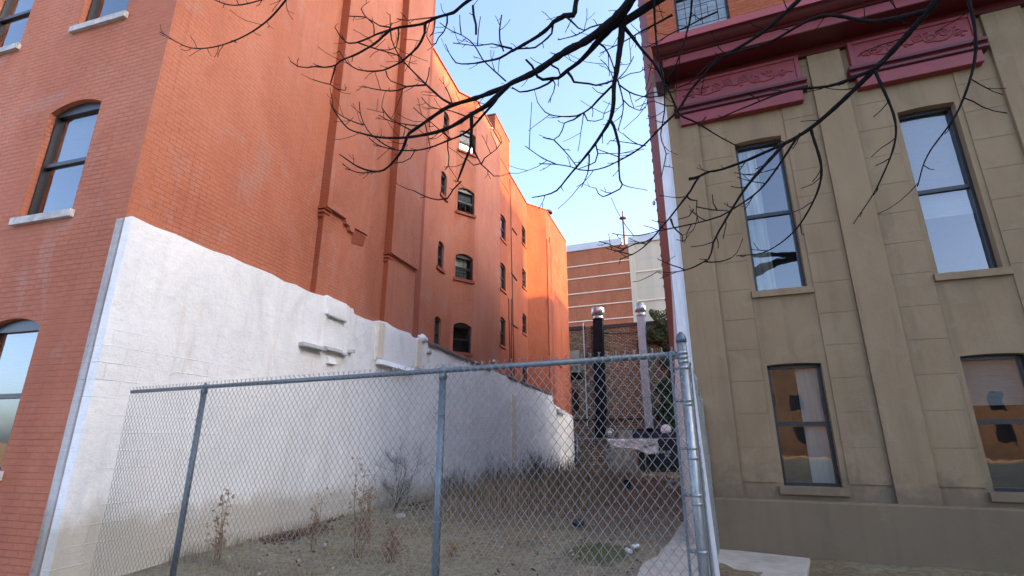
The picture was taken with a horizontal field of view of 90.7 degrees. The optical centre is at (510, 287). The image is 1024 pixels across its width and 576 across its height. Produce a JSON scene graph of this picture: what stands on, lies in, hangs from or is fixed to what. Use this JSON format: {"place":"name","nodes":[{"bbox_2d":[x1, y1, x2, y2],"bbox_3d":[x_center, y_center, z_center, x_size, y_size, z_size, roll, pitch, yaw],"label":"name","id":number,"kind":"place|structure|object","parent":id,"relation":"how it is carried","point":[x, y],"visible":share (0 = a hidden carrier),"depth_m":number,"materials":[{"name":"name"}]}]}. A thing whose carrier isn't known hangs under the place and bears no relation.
{"place":"outdoors","nodes":[
{"label":"outdoors","id":0,"kind":"place"},
{"bbox_2d":[434,0,658,245],"label":"sky","id":1,"kind":"structure","parent":0,"point":[588,216],"materials":[{"name":"blue"}]},
{"bbox_2d":[123,471,1023,575],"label":"ground","id":2,"kind":"structure","parent":0,"point":[829,568],"depth_m":7.57,"materials":[{"name":"brown soil"}]},
{"bbox_2d":[205,489,234,565],"bbox_3d":[-3.816,3.120,6.668,0.312,0.971,0.222,-3,-17,10],"label":"dry weed","id":3,"kind":"object","parent":2,"relation":"on","point":[219,534],"visible":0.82,"depth_m":6.64,"materials":[{"name":"brown plant"}]},
{"bbox_2d":[0,0,571,575],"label":"apartment building","id":4,"kind":"structure","parent":2,"relation":"on","point":[112,112],"depth_m":8.91,"materials":[{"name":"brick"}]},
{"bbox_2d":[0,0,33,55],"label":"window","id":5,"kind":"structure","parent":4,"relation":"in","point":[14,14],"depth_m":9.34,"materials":[{"name":"glass"}]},
{"bbox_2d":[0,320,39,480],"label":"window","id":6,"kind":"structure","parent":4,"relation":"in","point":[18,338],"depth_m":6.82,"materials":[{"name":"blue glass"}]},
{"bbox_2d":[8,102,100,226],"bbox_3d":[-6.498,-1.809,7.678,1.190,2.010,0.720,-5,-17,15],"label":"window","id":7,"kind":"structure","parent":4,"relation":"in","point":[55,191],"depth_m":7.74,"materials":[{"name":"glass"}]},
{"bbox_2d":[68,0,128,33],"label":"window","id":8,"kind":"structure","parent":4,"relation":"in","point":[100,12],"depth_m":8.45,"materials":[{"name":"white stone"}]},
{"bbox_2d":[434,317,438,343],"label":"window","id":9,"kind":"structure","parent":4,"relation":"in","point":[436,332],"depth_m":17.45,"materials":[{"name":"black glass"}]},
{"bbox_2d":[436,242,445,273],"bbox_3d":[-2.762,-1.100,18.070,0.720,1.111,0.665,-5,-17,15],"label":"window","id":10,"kind":"structure","parent":4,"relation":"in","point":[439,263],"depth_m":18.16,"materials":[{"name":"black glass"}]},
{"bbox_2d":[440,172,447,201],"bbox_3d":[-2.762,-3.789,18.879,0.720,1.086,0.665,-5,-17,15],"label":"window","id":11,"kind":"structure","parent":4,"relation":"in","point":[442,192],"depth_m":18.97,"materials":[{"name":"black glass"}]},
{"bbox_2d":[443,113,450,138],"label":"window","id":12,"kind":"structure","parent":4,"relation":"in","point":[445,117],"depth_m":19.75,"materials":[{"name":"black glass"}]},
{"bbox_2d":[453,323,473,356],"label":"window","id":13,"kind":"structure","parent":4,"relation":"in","point":[461,332],"depth_m":18.99,"materials":[{"name":"black glass"}]},
{"bbox_2d":[453,254,474,283],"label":"window","id":14,"kind":"structure","parent":4,"relation":"in","point":[463,266],"depth_m":19.43,"materials":[{"name":"black glass"}]},
{"bbox_2d":[456,189,475,218],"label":"window","id":15,"kind":"structure","parent":4,"relation":"in","point":[465,199],"depth_m":20.30,"materials":[{"name":"black glass"}]},
{"bbox_2d":[458,131,477,157],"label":"window","id":16,"kind":"structure","parent":4,"relation":"in","point":[464,140],"depth_m":20.92,"materials":[{"name":"white metal"}]},
{"bbox_2d":[499,317,506,349],"bbox_3d":[-0.682,2.320,26.053,0.720,1.585,1.090,-5,-17,15],"label":"window","id":17,"kind":"structure","parent":4,"relation":"in","point":[501,344],"depth_m":26.36,"materials":[{"name":"black glass"}]},
{"bbox_2d":[500,216,506,245],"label":"window","id":18,"kind":"structure","parent":4,"relation":"in","point":[502,220],"depth_m":28.05,"materials":[{"name":"black glass"}]},
{"bbox_2d":[500,263,506,294],"bbox_3d":[-0.682,-0.519,26.908,0.720,1.577,1.090,-5,-17,15],"label":"window","id":19,"kind":"structure","parent":4,"relation":"in","point":[501,266],"depth_m":27.20,"materials":[{"name":"black glass"}]},
{"bbox_2d":[522,227,526,248],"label":"window","id":20,"kind":"structure","parent":4,"relation":"in","point":[522,227],"depth_m":32.49,"materials":[{"name":"black glass"}]},
{"bbox_2d":[522,269,526,291],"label":"window","id":21,"kind":"structure","parent":4,"relation":"in","point":[523,273],"depth_m":31.55,"materials":[{"name":"black glass"}]},
{"bbox_2d":[523,368,525,381],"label":"window","id":22,"kind":"structure","parent":4,"relation":"in","point":[524,370],"depth_m":30.05,"materials":[{"name":"black glass"}]},
{"bbox_2d":[522,314,527,336],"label":"window","id":23,"kind":"structure","parent":4,"relation":"in","point":[523,317],"depth_m":30.85,"materials":[{"name":"black glass"}]},
{"bbox_2d":[29,216,574,575],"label":"party wall","id":24,"kind":"structure","parent":2,"relation":"on","point":[178,309],"depth_m":7.99,"materials":[{"name":"white stone"}]},
{"bbox_2d":[304,487,331,551],"bbox_3d":[-2.847,3.403,7.444,0.298,0.876,0.232,0,-17,0],"label":"dry weed","id":25,"kind":"object","parent":2,"relation":"on","point":[316,520],"visible":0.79,"depth_m":7.41,"materials":[{"name":"brown plant"}]},
{"bbox_2d":[347,457,378,557],"bbox_3d":[-2.093,3.080,7.147,0.433,1.324,0.252,0,-17,0],"label":"dry weed","id":26,"kind":"object","parent":2,"relation":"on","point":[363,519],"visible":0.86,"depth_m":7.11,"materials":[{"name":"brown plant"}]},
{"bbox_2d":[363,473,376,543],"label":"dry weed","id":27,"kind":"object","parent":2,"relation":"on","point":[370,515],"visible":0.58,"depth_m":8.00,"materials":[{"name":"brown plant"}]},
{"bbox_2d":[380,525,402,562],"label":"dry weed","id":28,"kind":"object","parent":2,"relation":"on","point":[392,545],"visible":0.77,"depth_m":6.69,"materials":[{"name":"brown plant"}]},
{"bbox_2d":[90,332,709,575],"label":"chain link fence","id":29,"kind":"object","parent":2,"relation":"on","point":[691,448],"visible":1,"depth_m":4.05,"materials":[{"name":"metal"}]},
{"bbox_2d":[374,433,434,511],"bbox_3d":[-2.517,4.205,11.656,1.487,1.787,1.081,-4,-17,14],"label":"bare shrub","id":30,"kind":"object","parent":2,"relation":"on","point":[405,484],"visible":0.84,"depth_m":11.60,"materials":[{"name":"brown plant"}]},
{"bbox_2d":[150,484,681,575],"bbox_3d":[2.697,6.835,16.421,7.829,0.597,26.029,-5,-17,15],"label":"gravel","id":31,"kind":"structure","parent":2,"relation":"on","point":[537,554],"depth_m":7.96,"materials":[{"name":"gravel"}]},
{"bbox_2d":[160,463,720,575],"bbox_3d":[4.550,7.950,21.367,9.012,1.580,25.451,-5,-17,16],"label":"dry grass","id":32,"kind":"structure","parent":2,"relation":"on","point":[527,489],"depth_m":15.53,"materials":[{"name":"brown plant"}]},
{"bbox_2d":[445,540,463,557],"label":"dry weed","id":33,"kind":"object","parent":2,"relation":"on","point":[454,548],"visible":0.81,"depth_m":6.91,"materials":[{"name":"brown plant"}]},
{"bbox_2d":[248,477,681,575],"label":"leaf litter","id":34,"kind":"object","parent":2,"relation":"on","point":[297,533],"visible":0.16,"depth_m":9.09,"materials":[{"name":"brown plant"}]},
{"bbox_2d":[430,464,512,497],"bbox_3d":[-1.470,5.918,15.502,1.534,1.025,3.168,-14,-22,40],"label":"bare shrub","id":35,"kind":"object","parent":2,"relation":"on","point":[463,482],"visible":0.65,"depth_m":15.18,"materials":[{"name":"brown plant"}]},
{"bbox_2d":[474,444,531,488],"bbox_3d":[-0.091,7.112,20.175,1.549,1.784,6.033,-4,-17,13],"label":"bare shrub","id":36,"kind":"object","parent":2,"relation":"on","point":[487,471],"visible":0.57,"depth_m":18.91,"materials":[{"name":"brown plant"}]},
{"bbox_2d":[520,444,557,480],"bbox_3d":[1.504,8.607,25.177,1.763,2.078,5.001,-3,-17,9],"label":"bare shrub","id":37,"kind":"object","parent":2,"relation":"on","point":[538,465],"visible":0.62,"depth_m":24.74,"materials":[{"name":"brown plant"}]},
{"bbox_2d":[550,453,577,475],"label":"bare shrub","id":38,"kind":"object","parent":2,"relation":"on","point":[567,465],"visible":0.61,"depth_m":31.32,"materials":[{"name":"plant"}]},
{"bbox_2d":[572,518,584,526],"bbox_3d":[1.280,4.422,9.509,0.210,0.176,0.276,3,-17,-11],"label":"rubbish bag","id":39,"kind":"object","parent":2,"relation":"on","point":[575,522],"visible":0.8,"depth_m":9.44,"materials":[{"name":"black plastic"}]},
{"bbox_2d":[160,0,1007,281],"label":"bare tree","id":40,"kind":"object","parent":2,"relation":"on","point":[620,19],"visible":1,"depth_m":4.60,"materials":[{"name":"brown plant"}]},
{"bbox_2d":[566,233,666,326],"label":"parking garage","id":41,"kind":"structure","parent":2,"relation":"on","point":[598,275],"depth_m":70.29,"materials":[{"name":"orange brick"}]},
{"bbox_2d":[619,211,625,244],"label":"light pole","id":42,"kind":"object","parent":41,"relation":"on","point":[623,218],"visible":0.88,"depth_m":72.90,"materials":[{"name":"metal"}]},
{"bbox_2d":[569,321,678,471],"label":"building","id":43,"kind":"structure","parent":2,"relation":"on","point":[619,339],"depth_m":41.20,"materials":[{"name":"brick"}]},
{"bbox_2d":[572,389,579,412],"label":"window","id":44,"kind":"structure","parent":43,"relation":"in","point":[576,407],"depth_m":42.88,"materials":[{"name":"black glass"}]},
{"bbox_2d":[570,350,584,379],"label":"vent cabinet","id":45,"kind":"object","parent":43,"relation":"attached to","point":[574,373],"visible":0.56,"depth_m":42.65,"materials":[{"name":"metal"}]},
{"bbox_2d":[591,307,606,437],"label":"exhaust duct","id":46,"kind":"object","parent":43,"relation":"attached to","point":[598,313],"visible":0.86,"depth_m":41.52,"materials":[{"name":"black metal"}]},
{"bbox_2d":[605,428,614,437],"bbox_3d":[7.842,11.503,40.134,0.692,0.740,0.850,2,-17,-5],"label":"round lamp","id":47,"kind":"object","parent":43,"relation":"attached to","point":[612,432],"visible":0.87,"depth_m":39.85,"materials":[{"name":"white glass"}]},
{"bbox_2d":[609,444,637,470],"bbox_3d":[8.862,13.427,39.688,2.164,2.461,0.043,-7,-18,21],"label":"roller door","id":48,"kind":"structure","parent":43,"relation":"in","point":[619,461],"depth_m":39.61,"materials":[{"name":"grey metal"}]},
{"bbox_2d":[635,302,653,427],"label":"exhaust duct","id":49,"kind":"object","parent":43,"relation":"attached to","point":[640,309],"visible":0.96,"depth_m":40.35,"materials":[{"name":"silver metal"}]},
{"bbox_2d":[646,309,678,471],"bbox_3d":[13.144,7.609,39.036,4.584,12.821,1.255,-7,-18,21],"label":"ivy","id":50,"kind":"object","parent":43,"relation":"attached to","point":[655,315],"visible":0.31,"depth_m":39.94,"materials":[{"name":"green plant"}]},
{"bbox_2d":[660,424,671,432],"bbox_3d":[11.834,10.851,38.626,0.703,0.836,0.883,2,-17,-6],"label":"round lamp","id":51,"kind":"object","parent":43,"relation":"attached to","point":[667,429],"visible":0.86,"depth_m":38.36,"materials":[{"name":"white glass"}]},
{"bbox_2d":[622,479,631,488],"bbox_3d":[4.547,7.645,19.722,0.362,0.382,0.417,-7,-18,22],"label":"bucket","id":52,"kind":"object","parent":2,"relation":"on","point":[629,483],"visible":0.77,"depth_m":19.73,"materials":[{"name":"black plastic"}]},
{"bbox_2d":[576,438,679,473],"bbox_3d":[8.709,12.324,36.968,7.877,2.606,0.118,-7,-18,21],"label":"wire fence","id":53,"kind":"object","parent":2,"relation":"on","point":[627,462],"visible":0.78,"depth_m":37.18,"materials":[{"name":"metal"}]},
{"bbox_2d":[605,449,611,472],"bbox_3d":[7.240,12.741,37.253,0.400,1.650,0.250,-7,-18,21],"label":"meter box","id":54,"kind":"object","parent":53,"relation":"attached to","point":[607,454],"visible":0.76,"depth_m":37.28,"materials":[{"name":"metal"}]},
{"bbox_2d":[610,446,634,461],"bbox_3d":[8.220,12.188,37.105,1.915,1.139,0.164,-6,-18,21],"label":"tarp","id":55,"kind":"object","parent":53,"relation":"attached to","point":[623,454],"visible":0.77,"depth_m":37.05,"materials":[{"name":"grey plastic"}]},
{"bbox_2d":[578,432,672,448],"bbox_3d":[8.370,11.259,37.305,7.039,1.145,0.033,-7,-18,21],"label":"cable","id":56,"kind":"object","parent":53,"relation":"attached to","point":[628,448],"visible":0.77,"depth_m":37.06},
{"bbox_2d":[607,439,658,453],"bbox_3d":[8.901,11.586,36.954,3.774,1.076,0.216,-7,-18,21],"label":"tarp","id":57,"kind":"object","parent":53,"relation":"attached to","point":[632,442],"visible":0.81,"depth_m":36.80,"materials":[{"name":"white plastic"}]},
{"bbox_2d":[658,439,677,464],"bbox_3d":[11.213,11.698,36.002,1.287,1.749,0.032,-7,-18,21],"label":"banner","id":58,"kind":"object","parent":53,"relation":"attached to","point":[666,449],"visible":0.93,"depth_m":36.01,"materials":[{"name":"black fabric"}]},
{"bbox_2d":[625,547,632,553],"bbox_3d":[1.691,3.754,7.226,0.066,0.071,0.127,8,-18,-23],"label":"drink can","id":59,"kind":"object","parent":2,"relation":"on","point":[628,550],"visible":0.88,"depth_m":7.19,"materials":[{"name":"silver metal"}]},
{"bbox_2d":[631,543,639,548],"bbox_3d":[1.858,3.841,7.514,0.127,0.071,0.066,9,-19,-27],"label":"drink can","id":60,"kind":"object","parent":2,"relation":"on","point":[637,546],"visible":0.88,"depth_m":7.50,"materials":[{"name":"white metal"}]},
{"bbox_2d":[668,480,680,490],"bbox_3d":[6.670,7.827,19.945,0.889,0.474,0.811,0,-17,0],"label":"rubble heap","id":61,"kind":"object","parent":2,"relation":"on","point":[675,482],"visible":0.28,"depth_m":19.94,"materials":[{"name":"grey stone"}]},
{"bbox_2d":[689,361,719,575],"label":"chain link fence","id":62,"kind":"object","parent":2,"relation":"on","point":[700,405],"visible":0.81,"depth_m":4.02,"materials":[{"name":"metal"}]},
{"bbox_2d":[637,520,810,575],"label":"concrete slab","id":63,"kind":"structure","parent":2,"relation":"on","point":[766,564],"depth_m":6.58,"materials":[{"name":"grey concrete"}]},
{"bbox_2d":[688,358,719,575],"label":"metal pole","id":64,"kind":"object","parent":63,"relation":"on","point":[713,545],"visible":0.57,"depth_m":3.71,"materials":[{"name":"silver metal"}]},
{"bbox_2d":[638,0,1023,573],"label":"rowhouse","id":65,"kind":"structure","parent":2,"relation":"on","point":[860,381],"depth_m":7.94,"materials":[{"name":"beige stone"}]},
{"bbox_2d":[674,0,729,32],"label":"window","id":66,"kind":"structure","parent":65,"relation":"in","point":[701,8],"depth_m":10.35,"materials":[{"name":"grey glass"}]},
{"bbox_2d":[735,139,813,297],"bbox_3d":[4.527,-1.181,8.896,0.890,2.910,0.780,-7,-18,21],"label":"window","id":67,"kind":"structure","parent":65,"relation":"in","point":[778,271],"depth_m":8.98,"materials":[{"name":"clear glass"}]},
{"bbox_2d":[767,364,850,496],"bbox_3d":[4.527,2.170,7.888,0.890,1.910,0.780,-7,-18,21],"label":"window","id":68,"kind":"structure","parent":65,"relation":"in","point":[802,422],"depth_m":7.92,"materials":[{"name":"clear glass"}]},
{"bbox_2d":[898,107,1013,281],"bbox_3d":[6.799,-1.446,8.018,0.890,2.910,0.780,-7,-18,21],"label":"window","id":69,"kind":"structure","parent":65,"relation":"in","point":[961,246],"depth_m":8.05,"materials":[{"name":"clear glass"}]},
{"bbox_2d":[960,354,1023,502],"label":"window","id":70,"kind":"structure","parent":65,"relation":"in","point":[995,383],"depth_m":7.16,"materials":[{"name":"grey glass"}]}
]}

